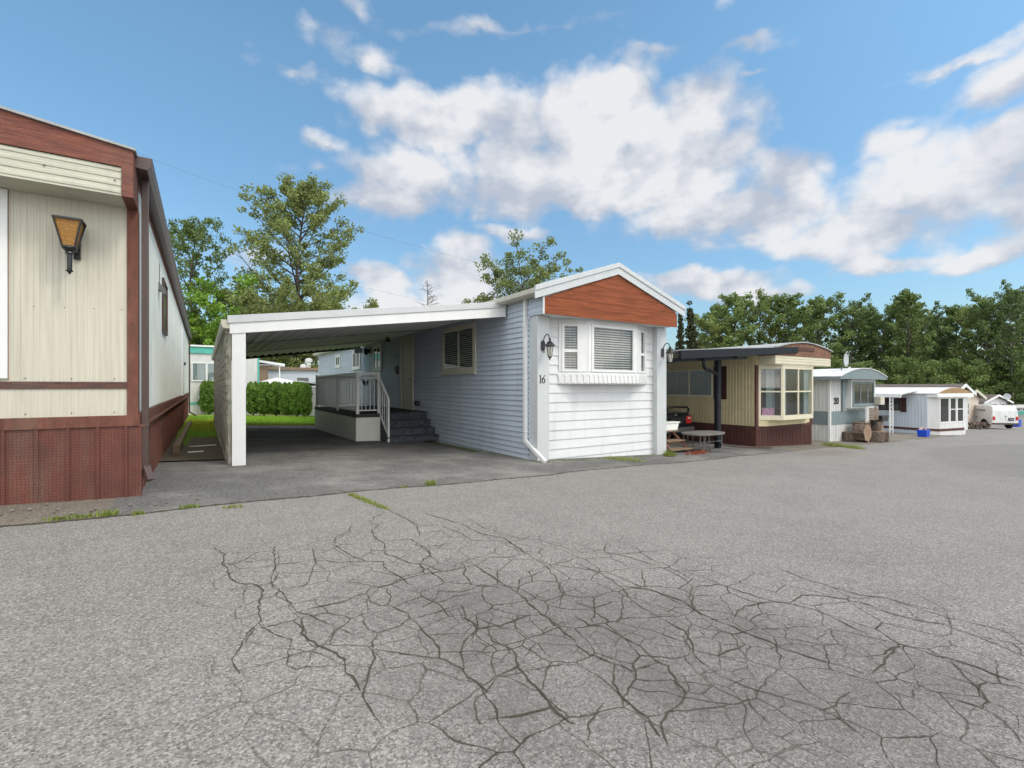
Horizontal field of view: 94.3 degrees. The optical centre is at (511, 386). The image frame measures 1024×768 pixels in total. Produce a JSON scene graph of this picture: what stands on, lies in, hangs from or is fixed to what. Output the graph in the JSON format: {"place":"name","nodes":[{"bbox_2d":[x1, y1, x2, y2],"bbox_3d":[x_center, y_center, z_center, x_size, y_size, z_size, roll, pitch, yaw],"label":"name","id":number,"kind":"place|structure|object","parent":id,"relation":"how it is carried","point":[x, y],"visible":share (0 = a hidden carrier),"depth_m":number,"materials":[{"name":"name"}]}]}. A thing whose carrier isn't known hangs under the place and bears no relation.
{"place":"outdoors","nodes":[
{"label":"outdoors","id":0,"kind":"place"},
{"bbox_2d":[159,436,224,460],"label":"dirt path","id":1,"kind":"structure","parent":0,"point":[212,452],"depth_m":8.73,"materials":[{"name":"brown soil"}]},
{"bbox_2d":[176,413,314,437],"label":"lawn","id":2,"kind":"structure","parent":0,"point":[281,414],"depth_m":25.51,"materials":[{"name":"plant"}]},
{"bbox_2d":[173,421,191,452],"bbox_3d":[-8.279,1.175,12.032,0.100,0.275,8.802,0,0,-33],"label":"timber edging","id":3,"kind":"object","parent":2,"relation":"on","point":[178,445],"visible":0.71,"depth_m":9.46,"materials":[{"name":"brown wood"}]},
{"bbox_2d":[181,418,215,431],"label":"yellow flowering grass","id":4,"kind":"structure","parent":2,"relation":"on","point":[196,421],"depth_m":15.07,"materials":[{"name":"plant"}]},
{"bbox_2d":[246,381,259,415],"bbox_3d":[-13.604,0.662,25.007,1.010,1.936,1.019,0,0,-6],"label":"cedar shrub","id":5,"kind":"object","parent":2,"relation":"on","point":[251,396],"visible":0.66,"depth_m":24.71,"materials":[{"name":"green plant"}]},
{"bbox_2d":[255,381,270,415],"bbox_3d":[-13.053,0.676,25.004,0.996,1.943,0.957,0,0,21],"label":"cedar shrub","id":6,"kind":"object","parent":2,"relation":"on","point":[262,407],"visible":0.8,"depth_m":24.74,"materials":[{"name":"green plant"}]},
{"bbox_2d":[225,276,308,366],"bbox_3d":[-16.531,-2.576,32.964,5.902,9.556,5.311,0,0,-33],"label":"leafy tree","id":7,"kind":"object","parent":2,"relation":"on","point":[250,294],"visible":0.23,"depth_m":31.97,"materials":[{"name":"green plant"}]},
{"bbox_2d":[231,423,314,425],"bbox_3d":[-7.966,1.426,18.139,5.634,0.333,0.747,0,0,-33],"label":"dry grass edge","id":8,"kind":"object","parent":2,"relation":"on","point":[266,424],"visible":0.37,"depth_m":17.58,"materials":[{"name":"green plant"}]},
{"bbox_2d":[266,381,281,415],"bbox_3d":[-12.425,0.683,24.997,0.912,1.968,0.924,0,0,-10],"label":"cedar shrub","id":9,"kind":"object","parent":2,"relation":"on","point":[273,391],"visible":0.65,"depth_m":24.74,"materials":[{"name":"green plant"}]},
{"bbox_2d":[277,382,290,415],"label":"cedar shrub","id":10,"kind":"object","parent":2,"relation":"on","point":[283,408],"visible":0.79,"depth_m":24.54,"materials":[{"name":"green plant"}]},
{"bbox_2d":[287,381,300,416],"bbox_3d":[-11.251,0.700,24.798,0.923,1.992,0.886,0,0,12],"label":"cedar shrub","id":11,"kind":"object","parent":2,"relation":"on","point":[294,387],"visible":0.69,"depth_m":24.54,"materials":[{"name":"green plant"}]},
{"bbox_2d":[292,381,315,415],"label":"garden shed","id":12,"kind":"structure","parent":2,"relation":"on","point":[313,389],"depth_m":27.05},
{"bbox_2d":[297,382,312,416],"bbox_3d":[-10.715,0.736,24.602,0.768,1.932,0.778,0,0,-19],"label":"cedar shrub","id":13,"kind":"object","parent":2,"relation":"on","point":[304,401],"visible":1,"depth_m":24.41,"materials":[{"name":"green plant"}]},
{"bbox_2d":[278,279,358,371],"bbox_3d":[-13.520,-2.793,33.818,5.728,10.306,6.365,0,0,-20],"label":"leafy tree","id":14,"kind":"object","parent":2,"relation":"on","point":[342,294],"visible":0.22,"depth_m":32.82,"materials":[{"name":"green plant"}]},
{"bbox_2d":[324,294,378,309],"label":"leafy tree","id":15,"kind":"object","parent":2,"relation":"on","point":[373,304],"visible":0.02,"depth_m":34.92,"materials":[{"name":"green plant"}]},
{"bbox_2d":[103,425,794,516],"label":"driveway","id":16,"kind":"structure","parent":0,"point":[285,461],"depth_m":7.55,"materials":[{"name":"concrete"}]},
{"bbox_2d":[95,508,119,516],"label":"weed tuft","id":17,"kind":"object","parent":16,"relation":"on","point":[112,512],"visible":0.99,"depth_m":4.20,"materials":[{"name":"green plant"}]},
{"bbox_2d":[211,302,505,465],"bbox_3d":[-5.148,-0.082,12.977,5.060,3.365,10.725,0,0,-33],"label":"carport","id":18,"kind":"object","parent":16,"relation":"on","point":[240,340],"visible":1,"depth_m":8.74,"materials":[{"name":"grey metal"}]},
{"bbox_2d":[0,455,730,526],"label":"loose stones","id":19,"kind":"object","parent":16,"relation":"on","point":[91,510],"visible":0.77,"depth_m":4.60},
{"bbox_2d":[315,372,438,441],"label":"porch deck","id":20,"kind":"structure","parent":16,"relation":"on","point":[348,420],"depth_m":12.79,"materials":[{"name":"white wood"}]},
{"bbox_2d":[666,430,692,452],"bbox_3d":[3.968,1.357,11.921,0.800,0.515,0.773,0,0,-33],"label":"plant stand","id":21,"kind":"object","parent":16,"relation":"on","point":[678,440],"visible":0.59,"depth_m":11.85,"materials":[{"name":"brown wood"}]},
{"bbox_2d":[666,406,693,438],"bbox_3d":[3.998,1.167,16.428,1.720,1.123,4.200,0,0,-33],"label":"parked car","id":22,"kind":"object","parent":16,"relation":"on","point":[684,419],"visible":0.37,"depth_m":14.91,"materials":[{"name":"black paint"}]},
{"bbox_2d":[681,430,724,450],"bbox_3d":[4.904,1.403,12.187,1.240,0.466,0.760,0,0,-33],"label":"table","id":23,"kind":"object","parent":16,"relation":"on","point":[704,433],"visible":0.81,"depth_m":12.07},
{"bbox_2d":[666,347,797,447],"bbox_3d":[4.004,0.284,16.509,5.500,2.967,8.670,0,0,-33],"label":"awning","id":24,"kind":"object","parent":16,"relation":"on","point":[717,355],"visible":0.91,"depth_m":13.02,"materials":[{"name":"grey metal"}]},
{"bbox_2d":[421,441,482,451],"bbox_3d":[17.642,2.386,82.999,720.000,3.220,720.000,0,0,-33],"label":"ground","id":25,"kind":"structure","parent":0,"point":[453,446],"depth_m":11.66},
{"bbox_2d":[0,105,196,505],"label":"mobile home","id":26,"kind":"object","parent":25,"relation":"on","point":[94,394],"visible":0.97,"depth_m":4.74,"materials":[{"name":"red paint"}]},
{"bbox_2d":[0,188,7,378],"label":"front window","id":27,"kind":"structure","parent":26,"relation":"in","point":[3,192],"depth_m":4.46,"materials":[{"name":"white glass"}]},
{"bbox_2d":[51,214,86,274],"bbox_3d":[-4.294,-1.346,4.620,0.218,0.532,0.305,0,0,-33],"label":"wall lantern","id":28,"kind":"object","parent":26,"relation":"attached to","point":[70,231],"depth_m":4.55,"materials":[{"name":"black paint"}]},
{"bbox_2d":[162,277,167,335],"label":"side window","id":29,"kind":"structure","parent":26,"relation":"in","point":[164,296],"depth_m":8.14,"materials":[{"name":"grey glass"}]},
{"bbox_2d":[181,328,185,394],"bbox_3d":[-10.566,-0.780,15.286,0.090,2.120,0.950,0,0,-33],"label":"side door","id":30,"kind":"structure","parent":26,"relation":"in","point":[183,363],"depth_m":14.88,"materials":[{"name":"white paint"}]},
{"bbox_2d":[184,297,207,340],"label":"leafy tree","id":31,"kind":"object","parent":25,"relation":"on","point":[189,302],"visible":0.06,"depth_m":33.20,"materials":[{"name":"green plant"}]},
{"bbox_2d":[166,216,241,344],"bbox_3d":[-24.069,-5.759,35.658,7.078,15.805,6.166,0,0,32],"label":"leafy tree","id":32,"kind":"object","parent":25,"relation":"on","point":[192,233],"visible":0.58,"depth_m":35.66,"materials":[{"name":"green plant"}]},
{"bbox_2d":[197,380,213,414],"bbox_3d":[-15.722,0.595,24.604,0.940,1.914,0.953,0,0,-1],"label":"cedar shrub","id":33,"kind":"object","parent":25,"relation":"on","point":[205,401],"visible":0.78,"depth_m":24.35,"materials":[{"name":"green plant"}]},
{"bbox_2d":[188,316,224,345],"bbox_3d":[-22.034,-1.607,33.739,5.192,7.160,5.706,0,0,17],"label":"leafy tree","id":34,"kind":"object","parent":25,"relation":"on","point":[214,326],"visible":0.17,"depth_m":32.99,"materials":[{"name":"green plant"}]},
{"bbox_2d":[188,345,258,414],"bbox_3d":[-18.176,-0.144,25.726,7.735,4.004,4.250,0,0,-33],"label":"mobile home","id":35,"kind":"object","parent":25,"relation":"on","point":[201,365],"visible":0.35,"depth_m":24.67,"materials":[{"name":"teal paint"}]},
{"bbox_2d":[191,362,213,380],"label":"window","id":36,"kind":"structure","parent":35,"relation":"in","point":[200,371],"depth_m":24.67,"materials":[{"name":"white glass"}]},
{"bbox_2d":[181,273,288,366],"bbox_3d":[-20.701,-2.986,35.543,7.552,10.416,8.301,0,0,-33],"label":"leafy tree","id":37,"kind":"object","parent":25,"relation":"on","point":[200,299],"visible":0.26,"depth_m":33.62,"materials":[{"name":"green plant"}]},
{"bbox_2d":[208,275,277,360],"bbox_3d":[-19.647,-2.905,36.110,6.319,10.232,5.687,0,0,17],"label":"leafy tree","id":38,"kind":"object","parent":25,"relation":"on","point":[237,282],"visible":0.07,"depth_m":34.79,"materials":[{"name":"green plant"}]},
{"bbox_2d":[259,364,268,380],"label":"garden shed","id":39,"kind":"structure","parent":25,"relation":"on","point":[263,372],"depth_m":27.59,"materials":[{"name":"brown wood"}]},
{"bbox_2d":[204,172,364,364],"bbox_3d":[-17.078,-7.477,37.681,10.193,19.937,10.092,0,0,1],"label":"leafy tree","id":40,"kind":"object","parent":25,"relation":"on","point":[302,195],"visible":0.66,"depth_m":37.35,"materials":[{"name":"green plant"}]},
{"bbox_2d":[268,358,317,386],"bbox_3d":[-13.094,0.238,34.362,9.100,4.324,4.300,0,0,-33],"label":"mobile home","id":41,"kind":"object","parent":25,"relation":"on","point":[304,372],"visible":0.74,"depth_m":31.31,"materials":[{"name":"white paint"}]},
{"bbox_2d":[313,262,685,462],"bbox_3d":[-3.488,-0.215,18.434,4.210,4.629,20.880,0,0,-33],"label":"mobile home","id":42,"kind":"object","parent":25,"relation":"on","point":[595,386],"visible":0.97,"depth_m":10.20,"materials":[{"name":"white paint"}]},
{"bbox_2d":[352,351,360,369],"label":"side window","id":43,"kind":"structure","parent":42,"relation":"in","point":[356,357],"depth_m":19.54,"materials":[{"name":"white glass"}]},
{"bbox_2d":[371,343,381,371],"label":"side window","id":44,"kind":"structure","parent":42,"relation":"in","point":[377,349],"depth_m":17.19,"materials":[{"name":"grey glass"}]},
{"bbox_2d":[402,341,410,407],"bbox_3d":[-3.272,-0.370,14.688,0.081,2.056,0.796,0,0,-33],"label":"door","id":45,"kind":"structure","parent":42,"relation":"in","point":[406,346],"depth_m":14.70,"materials":[{"name":"metal"}]},
{"bbox_2d":[440,322,476,374],"bbox_3d":[-1.356,-0.897,11.741,0.079,1.205,1.890,0,0,-33],"label":"side window","id":46,"kind":"structure","parent":42,"relation":"in","point":[458,342],"depth_m":11.68,"materials":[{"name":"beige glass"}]},
{"bbox_2d":[541,334,554,359],"bbox_3d":[0.676,-0.744,8.948,0.203,0.509,0.325,0,0,-33],"label":"wall sconce","id":47,"kind":"object","parent":42,"relation":"attached to","point":[549,344],"depth_m":8.87,"materials":[{"name":"black paint"}]},
{"bbox_2d":[558,324,587,371],"bbox_3d":[1.223,-0.775,9.522,0.598,0.950,0.084,0,0,-9],"label":"window","id":48,"kind":"structure","parent":42,"relation":"in","point":[582,329],"depth_m":9.52,"materials":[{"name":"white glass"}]},
{"bbox_2d":[588,324,636,372],"bbox_3d":[2.111,-0.775,9.951,1.414,0.950,0.084,0,0,-33],"label":"window","id":49,"kind":"structure","parent":42,"relation":"in","point":[591,329],"depth_m":9.94,"materials":[{"name":"white glass"}]},
{"bbox_2d":[637,329,645,372],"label":"window","id":50,"kind":"structure","parent":42,"relation":"in","point":[639,354],"depth_m":10.45,"materials":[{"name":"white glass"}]},
{"bbox_2d":[661,343,674,364],"bbox_3d":[3.557,-0.744,10.819,0.203,0.509,0.325,0,0,-33],"label":"wall sconce","id":51,"kind":"object","parent":42,"relation":"attached to","point":[670,352],"depth_m":10.74,"materials":[{"name":"black paint"}]},
{"bbox_2d":[461,229,582,303],"bbox_3d":[0.934,-4.379,40.203,10.512,15.032,10.496,0,0,-3],"label":"leafy tree","id":52,"kind":"object","parent":25,"relation":"on","point":[506,281],"visible":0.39,"depth_m":38.50,"materials":[{"name":"green plant"}]},
{"bbox_2d":[674,313,684,349],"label":"spruce tree","id":53,"kind":"object","parent":25,"relation":"on","point":[680,336],"visible":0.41,"depth_m":45.97,"materials":[{"name":"green plant"}]},
{"bbox_2d":[682,301,699,349],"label":"spruce tree","id":54,"kind":"object","parent":25,"relation":"on","point":[690,330],"visible":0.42,"depth_m":41.81,"materials":[{"name":"green plant"}]},
{"bbox_2d":[684,312,746,348],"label":"leafy tree","id":55,"kind":"object","parent":25,"relation":"on","point":[700,322],"visible":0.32,"depth_m":73.14,"materials":[{"name":"green plant"}]},
{"bbox_2d":[696,302,738,344],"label":"leafy tree","id":56,"kind":"object","parent":25,"relation":"on","point":[704,316],"visible":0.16,"depth_m":79.94,"materials":[{"name":"green plant"}]},
{"bbox_2d":[702,291,759,348],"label":"leafy tree","id":57,"kind":"object","parent":25,"relation":"on","point":[738,304],"visible":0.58,"depth_m":72.53,"materials":[{"name":"green plant"}]},
{"bbox_2d":[666,342,832,446],"bbox_3d":[4.482,0.460,21.655,3.614,3.680,16.760,0,0,-33],"label":"mobile home","id":58,"kind":"object","parent":25,"relation":"on","point":[766,400],"visible":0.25,"depth_m":14.88,"materials":[{"name":"beige metal"}]},
{"bbox_2d":[666,369,712,396],"bbox_3d":[5.690,-0.120,16.513,0.039,0.920,2.900,0,0,-33],"label":"side window","id":59,"kind":"structure","parent":58,"relation":"in","point":[688,382],"depth_m":16.03,"materials":[{"name":"grey glass"}]},
{"bbox_2d":[759,366,783,417],"bbox_3d":[7.737,0.165,14.269,0.693,1.530,0.260,0,0,11],"label":"window","id":60,"kind":"structure","parent":58,"relation":"in","point":[768,412],"depth_m":14.20,"materials":[{"name":"white glass"}]},
{"bbox_2d":[784,366,812,417],"bbox_3d":[8.766,0.165,14.612,1.780,1.530,0.120,0,0,-33],"label":"window","id":61,"kind":"structure","parent":58,"relation":"in","point":[805,369],"depth_m":14.90,"materials":[{"name":"beige wood"}]},
{"bbox_2d":[800,370,809,413],"bbox_3d":[9.498,0.165,15.413,0.260,1.530,0.693,0,0,13],"label":"window","id":62,"kind":"structure","parent":58,"relation":"in","point":[801,371],"depth_m":15.27,"materials":[{"name":"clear glass"}]},
{"bbox_2d":[740,286,783,345],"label":"leafy tree","id":63,"kind":"object","parent":25,"relation":"on","point":[769,330],"visible":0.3,"depth_m":74.11,"materials":[{"name":"green plant"}]},
{"bbox_2d":[752,292,824,343],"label":"leafy tree","id":64,"kind":"object","parent":25,"relation":"on","point":[781,308],"visible":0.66,"depth_m":71.15,"materials":[{"name":"green plant"}]},
{"bbox_2d":[779,304,830,368],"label":"leafy tree","id":65,"kind":"object","parent":25,"relation":"on","point":[794,311],"visible":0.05,"depth_m":78.17,"materials":[{"name":"green plant"}]},
{"bbox_2d":[788,291,855,368],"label":"leafy tree","id":66,"kind":"object","parent":25,"relation":"on","point":[818,305],"visible":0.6,"depth_m":71.27,"materials":[{"name":"green plant"}]},
{"bbox_2d":[812,367,887,441],"bbox_3d":[9.272,0.880,25.051,4.160,3.240,16.080,0,0,-33],"label":"mobile home","id":67,"kind":"object","parent":25,"relation":"on","point":[843,398],"visible":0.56,"depth_m":18.26,"materials":[{"name":"white metal"}]},
{"bbox_2d":[852,382,875,406],"bbox_3d":[14.013,0.292,18.889,1.980,0.965,0.079,0,0,-33],"label":"front window","id":68,"kind":"structure","parent":67,"relation":"in","point":[862,392],"depth_m":18.85,"materials":[{"name":"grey glass"}]},
{"bbox_2d":[825,293,880,364],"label":"leafy tree","id":69,"kind":"object","parent":25,"relation":"on","point":[861,334],"visible":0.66,"depth_m":72.62,"materials":[{"name":"green plant"}]},
{"bbox_2d":[825,359,886,383],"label":"leafy tree","id":70,"kind":"object","parent":25,"relation":"on","point":[838,364],"visible":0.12,"depth_m":65.36,"materials":[{"name":"green plant"}]},
{"bbox_2d":[824,305,890,382],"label":"leafy tree","id":71,"kind":"object","parent":25,"relation":"on","point":[857,353],"visible":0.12,"depth_m":75.71,"materials":[{"name":"green plant"}]},
{"bbox_2d":[861,303,909,381],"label":"leafy tree","id":72,"kind":"object","parent":25,"relation":"on","point":[879,324],"visible":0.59,"depth_m":71.97,"materials":[{"name":"green plant"}]},
{"bbox_2d":[875,356,942,383],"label":"leafy tree","id":73,"kind":"object","parent":25,"relation":"on","point":[901,370],"visible":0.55,"depth_m":64.73,"materials":[{"name":"green plant"}]},
{"bbox_2d":[880,288,954,383],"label":"leafy tree","id":74,"kind":"object","parent":25,"relation":"on","point":[916,311],"visible":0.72,"depth_m":68.72,"materials":[{"name":"green plant"}]},
{"bbox_2d":[874,387,973,435],"bbox_3d":[22.760,1.626,33.381,3.600,3.152,13.620,0,0,-22],"label":"mobile home","id":75,"kind":"object","parent":25,"relation":"on","point":[939,411],"visible":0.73,"depth_m":27.31,"materials":[{"name":"white metal"}]},
{"bbox_2d":[874,398,899,410],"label":"side window","id":76,"kind":"structure","parent":75,"relation":"in","point":[896,401],"depth_m":28.59,"materials":[{"name":"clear glass"}]},
{"bbox_2d":[940,397,949,422],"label":"window","id":77,"kind":"structure","parent":75,"relation":"in","point":[944,401],"depth_m":26.88,"materials":[{"name":"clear glass"}]},
{"bbox_2d":[950,397,956,422],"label":"window","id":78,"kind":"structure","parent":75,"relation":"in","point":[953,400],"depth_m":27.21,"materials":[{"name":"clear glass"}]},
{"bbox_2d":[957,397,963,421],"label":"window","id":79,"kind":"structure","parent":75,"relation":"in","point":[960,400],"depth_m":27.47,"materials":[{"name":"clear glass"}]},
{"bbox_2d":[875,384,976,429],"bbox_3d":[27.419,1.659,40.402,4.640,3.717,16.700,0,0,-33],"label":"mobile home","id":80,"kind":"object","parent":25,"relation":"on","point":[966,387],"visible":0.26,"depth_m":34.66,"materials":[{"name":"white metal"}]},
{"bbox_2d":[902,301,953,378],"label":"leafy tree","id":81,"kind":"object","parent":25,"relation":"on","point":[933,326],"visible":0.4,"depth_m":72.40,"materials":[{"name":"green plant"}]},
{"bbox_2d":[929,304,986,383],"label":"leafy tree","id":82,"kind":"object","parent":25,"relation":"on","point":[946,354],"visible":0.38,"depth_m":72.96,"materials":[{"name":"green plant"}]},
{"bbox_2d":[925,357,997,394],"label":"leafy tree","id":83,"kind":"object","parent":25,"relation":"on","point":[972,371],"visible":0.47,"depth_m":64.56,"materials":[{"name":"green plant"}]},
{"bbox_2d":[952,295,997,389],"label":"leafy tree","id":84,"kind":"object","parent":25,"relation":"on","point":[964,324],"visible":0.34,"depth_m":69.61,"materials":[{"name":"green plant"}]},
{"bbox_2d":[968,390,986,425],"bbox_3d":[34.694,2.004,42.145,5.040,3.528,9.700,0,0,-33],"label":"mobile home","id":85,"kind":"object","parent":25,"relation":"on","point":[973,401],"visible":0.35,"depth_m":38.59,"materials":[{"name":"beige plastic"}]},
{"bbox_2d":[956,288,1023,388],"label":"leafy tree","id":86,"kind":"object","parent":25,"relation":"on","point":[981,328],"visible":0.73,"depth_m":66.20,"materials":[{"name":"green plant"}]},
{"bbox_2d":[979,394,1013,404],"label":"mobile home","id":87,"kind":"object","parent":25,"relation":"on","point":[992,399],"visible":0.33,"depth_m":55.39,"materials":[{"name":"white metal"}]},
{"bbox_2d":[971,355,1023,403],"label":"leafy tree","id":88,"kind":"object","parent":25,"relation":"on","point":[993,381],"visible":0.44,"depth_m":64.38,"materials":[{"name":"green plant"}]},
{"bbox_2d":[981,279,1023,400],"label":"leafy tree","id":89,"kind":"object","parent":25,"relation":"on","point":[1005,332],"visible":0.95,"depth_m":63.55,"materials":[{"name":"green plant"}]},
{"bbox_2d":[985,286,1023,361],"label":"leafy tree","id":90,"kind":"object","parent":25,"relation":"on","point":[1019,316],"visible":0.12,"depth_m":66.11,"materials":[{"name":"green plant"}]},
{"bbox_2d":[991,360,1023,404],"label":"leafy tree","id":91,"kind":"object","parent":25,"relation":"on","point":[1019,367],"visible":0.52,"depth_m":63.53,"materials":[{"name":"green plant"}]},
{"bbox_2d":[0,433,954,524],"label":"gravel verge","id":92,"kind":"structure","parent":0,"point":[21,512],"depth_m":4.50,"materials":[{"name":"grey gravel"}]},
{"bbox_2d":[39,512,100,521],"bbox_3d":[-3.762,1.110,4.063,0.408,0.057,0.167,0,0,-33],"label":"weed tuft","id":93,"kind":"object","parent":92,"relation":"on","point":[73,516],"visible":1,"depth_m":4.06,"materials":[{"name":"green plant"}]},
{"bbox_2d":[820,441,871,449],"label":"weed tuft","id":94,"kind":"object","parent":92,"relation":"on","point":[843,445],"visible":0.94,"depth_m":14.97,"materials":[{"name":"green plant"}]},
{"bbox_2d":[852,424,871,441],"bbox_3d":[13.304,1.766,18.059,0.744,0.710,0.380,0,0,-33],"label":"log round","id":95,"kind":"object","parent":92,"relation":"on","point":[861,432],"visible":0.99,"depth_m":17.90,"materials":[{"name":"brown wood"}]},
{"bbox_2d":[869,431,883,441],"bbox_3d":[13.999,1.925,18.385,0.601,0.395,0.638,0,0,-33],"label":"log round","id":96,"kind":"object","parent":92,"relation":"on","point":[877,436],"visible":0.58,"depth_m":18.13,"materials":[{"name":"brown wood"}]},
{"bbox_2d":[860,421,881,430],"bbox_3d":[14.079,1.547,18.590,0.647,0.350,0.677,0,0,-7],"label":"log round","id":97,"kind":"object","parent":96,"relation":"on","point":[877,426],"visible":0.47,"depth_m":18.29,"materials":[{"name":"brown wood"}]},
{"bbox_2d":[865,406,878,421],"bbox_3d":[13.999,1.080,18.469,0.900,0.630,0.130,0,0,-33],"label":"slatted crate","id":98,"kind":"object","parent":97,"relation":"on","point":[869,413],"visible":0.94,"depth_m":18.29,"materials":[{"name":"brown wood"}]},
{"bbox_2d":[875,389,917,432],"bbox_3d":[20.462,1.436,32.976,1.765,2.592,12.450,0,0,-22],"label":"porch awning","id":99,"kind":"object","parent":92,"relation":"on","point":[889,393],"visible":0.31,"depth_m":27.49,"materials":[{"name":"white metal"}]},
{"bbox_2d":[0,427,1023,767],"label":"road","id":100,"kind":"structure","parent":0,"point":[120,639],"depth_m":2.46,"materials":[{"name":"grey asphalt"}]},
{"bbox_2d":[346,493,391,509],"bbox_3d":[-1.548,1.211,5.083,0.124,0.058,0.923,0,0,-43],"label":"weed tuft","id":101,"kind":"object","parent":100,"relation":"on","point":[364,499],"visible":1,"depth_m":5.06,"materials":[{"name":"green plant"}]},
{"bbox_2d":[0,453,768,526],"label":"road seam","id":102,"kind":"object","parent":100,"relation":"on","point":[310,496],"visible":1,"depth_m":5.07,"materials":[{"name":"black asphalt"}]},
{"bbox_2d":[213,504,1022,742],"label":"road cracks","id":103,"kind":"object","parent":100,"relation":"on","point":[560,714],"visible":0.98,"depth_m":2.26,"materials":[{"name":"black asphalt"}]},
{"bbox_2d":[0,0,1023,367],"label":"sky","id":104,"kind":"structure","parent":0,"point":[705,149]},
{"bbox_2d":[890,415,1023,435],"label":"pavement","id":105,"kind":"structure","parent":0,"point":[989,429],"depth_m":36.20,"materials":[{"name":"concrete"}]},
{"bbox_2d":[968,416,991,429],"bbox_3d":[35.401,3.007,36.687,3.190,1.418,2.021,0,0,-33],"label":"firewood heap","id":106,"kind":"object","parent":105,"relation":"on","point":[975,424],"visible":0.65,"depth_m":36.30,"materials":[{"name":"brown wood"}]},
{"bbox_2d":[974,404,1019,428],"bbox_3d":[38.755,2.396,39.037,1.746,1.836,4.868,0,0,13],"label":"white van","id":107,"kind":"object","parent":105,"relation":"on","point":[1006,416],"visible":0.81,"depth_m":36.98,"materials":[{"name":"paint"}]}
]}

